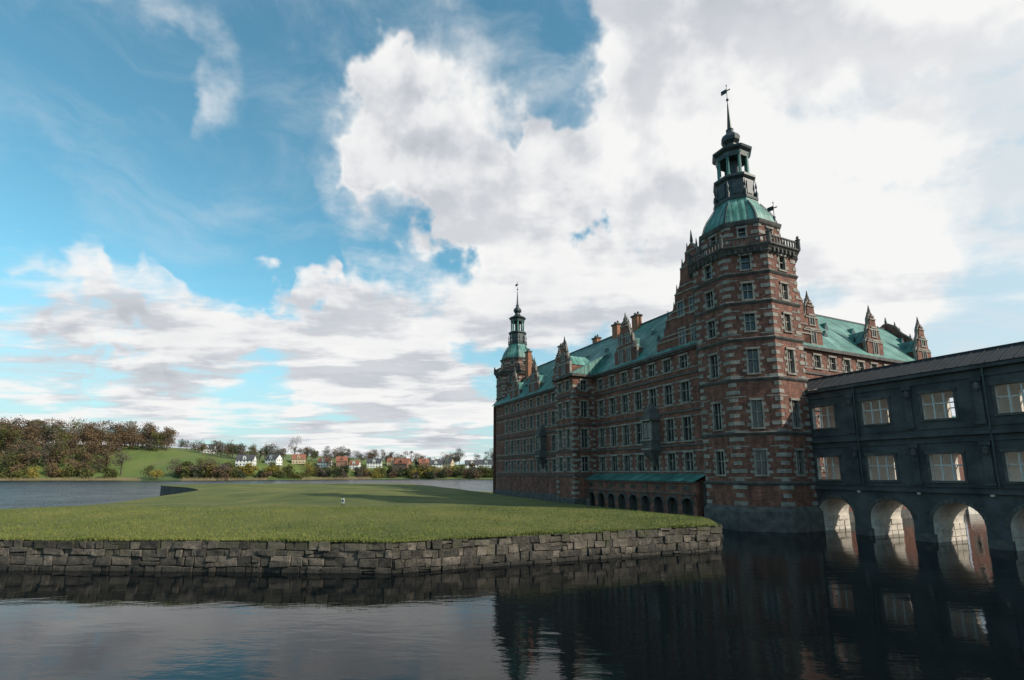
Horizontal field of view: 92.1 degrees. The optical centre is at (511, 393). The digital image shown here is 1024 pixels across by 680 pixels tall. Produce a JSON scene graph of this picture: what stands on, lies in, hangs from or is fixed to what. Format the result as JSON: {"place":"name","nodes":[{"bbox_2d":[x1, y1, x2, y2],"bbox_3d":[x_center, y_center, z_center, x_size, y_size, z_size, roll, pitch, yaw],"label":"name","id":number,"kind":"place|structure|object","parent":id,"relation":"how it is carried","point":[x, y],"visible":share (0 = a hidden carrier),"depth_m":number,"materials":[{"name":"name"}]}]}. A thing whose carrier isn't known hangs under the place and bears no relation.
{"place":"outdoors","nodes":[
{"label":"outdoors","id":0,"kind":"place"},
{"bbox_2d":[0,443,492,480],"bbox_3d":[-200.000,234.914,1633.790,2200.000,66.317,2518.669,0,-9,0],"label":"shore hill","id":1,"kind":"structure","parent":0,"point":[158,459],"depth_m":463.51,"materials":[{"name":"green plant"}]},
{"bbox_2d":[235,456,256,465],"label":"walls","id":2,"kind":"structure","parent":1,"relation":"on","point":[245,462],"depth_m":452.88,"materials":[{"name":"white paint"}]},
{"bbox_2d":[235,454,256,459],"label":"roof","id":3,"kind":"structure","parent":2,"relation":"on","point":[248,457],"depth_m":454.95,"materials":[{"name":"tile"}]},
{"bbox_2d":[0,415,492,479],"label":"distant trees","id":4,"kind":"object","parent":1,"relation":"on","point":[17,438],"visible":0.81,"depth_m":467.74,"materials":[{"name":"green plant"}]},
{"bbox_2d":[265,455,281,464],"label":"walls","id":5,"kind":"structure","parent":1,"relation":"on","point":[278,461],"depth_m":471.00,"materials":[{"name":"white paint"}]},
{"bbox_2d":[265,453,282,459],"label":"roof","id":6,"kind":"structure","parent":5,"relation":"on","point":[275,456],"depth_m":473.18,"materials":[{"name":"tile"}]},
{"bbox_2d":[292,455,305,463],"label":"walls","id":7,"kind":"structure","parent":1,"relation":"on","point":[298,460],"depth_m":491.82,"materials":[{"name":"beige paint"}]},
{"bbox_2d":[291,453,305,458],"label":"roof","id":8,"kind":"structure","parent":7,"relation":"on","point":[302,456],"depth_m":494.78,"materials":[{"name":"red tile"}]},
{"bbox_2d":[317,458,331,466],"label":"walls","id":9,"kind":"structure","parent":1,"relation":"on","point":[322,463],"depth_m":497.79,"materials":[{"name":"paint"}]},
{"bbox_2d":[317,457,332,461],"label":"roof","id":10,"kind":"structure","parent":9,"relation":"on","point":[319,459],"depth_m":500.16,"materials":[{"name":"red tile"}]},
{"bbox_2d":[336,457,347,466],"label":"walls","id":11,"kind":"structure","parent":1,"relation":"on","point":[340,463],"depth_m":512.58,"materials":[{"name":"brick"}]},
{"bbox_2d":[336,456,347,460],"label":"roof","id":12,"kind":"structure","parent":11,"relation":"on","point":[345,458],"depth_m":515.76,"materials":[{"name":"red tile"}]},
{"bbox_2d":[349,461,360,468],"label":"walls","id":13,"kind":"structure","parent":1,"relation":"on","point":[354,466],"depth_m":517.95,"materials":[{"name":"white paint"}]},
{"bbox_2d":[348,460,360,464],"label":"roof","id":14,"kind":"structure","parent":13,"relation":"on","point":[357,462],"depth_m":520.26,"materials":[{"name":"red tile"}]},
{"bbox_2d":[367,459,381,467],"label":"walls","id":15,"kind":"structure","parent":1,"relation":"on","point":[374,465],"depth_m":534.74,"materials":[{"name":"white paint"}]},
{"bbox_2d":[366,457,382,462],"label":"roof","id":16,"kind":"structure","parent":15,"relation":"on","point":[377,460],"depth_m":537.69,"materials":[{"name":"tile"}]},
{"bbox_2d":[394,460,411,469],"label":"walls","id":17,"kind":"structure","parent":1,"relation":"on","point":[406,466],"depth_m":537.58,"materials":[{"name":"brick"}]},
{"bbox_2d":[393,457,411,463],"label":"roof","id":18,"kind":"structure","parent":17,"relation":"on","point":[405,460],"depth_m":540.46,"materials":[{"name":"red tile"}]},
{"bbox_2d":[442,459,453,467],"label":"walls","id":19,"kind":"structure","parent":1,"relation":"on","point":[447,464],"depth_m":543.89,"materials":[{"name":"beige paint"}]},
{"bbox_2d":[443,457,454,462],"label":"roof","id":20,"kind":"structure","parent":19,"relation":"on","point":[449,459],"depth_m":546.46,"materials":[{"name":"tile"}]},
{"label":"walls","id":21,"kind":"object","parent":1,"relation":"on","visible":0},
{"bbox_2d":[429,459,442,464],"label":"roof","id":22,"kind":"structure","parent":21,"relation":"on","point":[432,462],"depth_m":544.21,"materials":[{"name":"tile"}]},
{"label":"walls","id":23,"kind":"object","parent":1,"relation":"on","visible":0},
{"bbox_2d":[418,458,428,462],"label":"roof","id":24,"kind":"structure","parent":23,"relation":"on","point":[421,460],"depth_m":556.49,"materials":[{"name":"red tile"}]},
{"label":"walls","id":25,"kind":"object","parent":1,"relation":"on","visible":0},
{"bbox_2d":[465,459,478,464],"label":"roof","id":26,"kind":"structure","parent":25,"relation":"on","point":[467,462],"depth_m":540.95,"materials":[{"name":"tile"}]},
{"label":"walls","id":27,"kind":"object","parent":1,"relation":"on","visible":0},
{"bbox_2d":[479,459,492,463],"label":"roof","id":28,"kind":"structure","parent":27,"relation":"on","point":[482,461],"depth_m":545.01,"materials":[{"name":"tile"}]},
{"bbox_2d":[160,486,445,540],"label":"island bank","id":29,"kind":"structure","parent":0,"point":[167,490],"depth_m":117.10,"materials":[{"name":"stone"}]},
{"bbox_2d":[0,539,392,572],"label":"stones","id":30,"kind":"object","parent":29,"relation":"on","point":[166,552],"visible":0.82,"depth_m":30.58,"materials":[{"name":"grey stone"}]},
{"bbox_2d":[0,540,392,571],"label":"mortar joints","id":31,"kind":"object","parent":30,"relation":"attached to","point":[224,554],"visible":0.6,"depth_m":30.62,"materials":[{"name":"grey concrete"}]},
{"bbox_2d":[0,483,720,542],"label":"lawn","id":32,"kind":"structure","parent":29,"relation":"on","point":[277,495],"depth_m":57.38,"materials":[{"name":"green plant"}]},
{"bbox_2d":[392,525,721,572],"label":"stones","id":33,"kind":"object","parent":29,"relation":"on","point":[502,551],"visible":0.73,"depth_m":33.70,"materials":[{"name":"grey stone"}]},
{"bbox_2d":[391,526,720,572],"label":"mortar joints","id":34,"kind":"object","parent":33,"relation":"attached to","point":[486,538],"visible":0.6,"depth_m":32.71,"materials":[{"name":"grey concrete"}]},
{"bbox_2d":[702,517,723,548],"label":"stones","id":35,"kind":"object","parent":29,"relation":"on","point":[721,537],"visible":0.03,"depth_m":39.13,"materials":[{"name":"grey stone"}]},
{"bbox_2d":[0,479,1023,679],"bbox_3d":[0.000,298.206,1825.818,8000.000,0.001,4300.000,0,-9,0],"label":"lake water","id":36,"kind":"structure","parent":0,"point":[844,604],"depth_m":21.06,"materials":[{"name":"black liquid"}]},
{"bbox_2d":[0,476,371,480],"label":"reeds","id":37,"kind":"object","parent":36,"relation":"in","point":[135,479],"visible":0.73,"depth_m":404.66,"materials":[{"name":"plant"}]},
{"bbox_2d":[493,85,978,532],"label":"renaissance castle","id":38,"kind":"structure","parent":36,"relation":"in","point":[694,402],"depth_m":62.61,"materials":[{"name":"brick"}]},
{"bbox_2d":[535,404,661,468],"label":"oriel windows","id":39,"kind":"structure","parent":38,"relation":"in","point":[650,412],"depth_m":67.04,"materials":[{"name":"brick"}]},
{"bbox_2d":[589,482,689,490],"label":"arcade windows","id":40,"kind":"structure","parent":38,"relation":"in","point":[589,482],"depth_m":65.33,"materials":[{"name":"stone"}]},
{"bbox_2d":[590,483,688,489],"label":"arcade windows dark","id":41,"kind":"structure","parent":38,"relation":"in","point":[591,484],"depth_m":65.50,"materials":[{"name":"black glass"}]},
{"bbox_2d":[510,229,926,473],"bbox_3d":[45.062,3.488,102.819,83.960,30.800,76.130,4,-10,-25],"label":"window glass","id":42,"kind":"structure","parent":38,"relation":"in","point":[744,265],"depth_m":63.25,"materials":[{"name":"grey glass"}]},
{"bbox_2d":[804,341,1023,550],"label":"castle gallery bridge","id":43,"kind":"structure","parent":36,"relation":"in","point":[888,442],"depth_m":44.74,"materials":[{"name":"stone"}]},
{"bbox_2d":[0,0,1023,464],"label":"sky","id":44,"kind":"structure","parent":0,"point":[248,222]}
]}

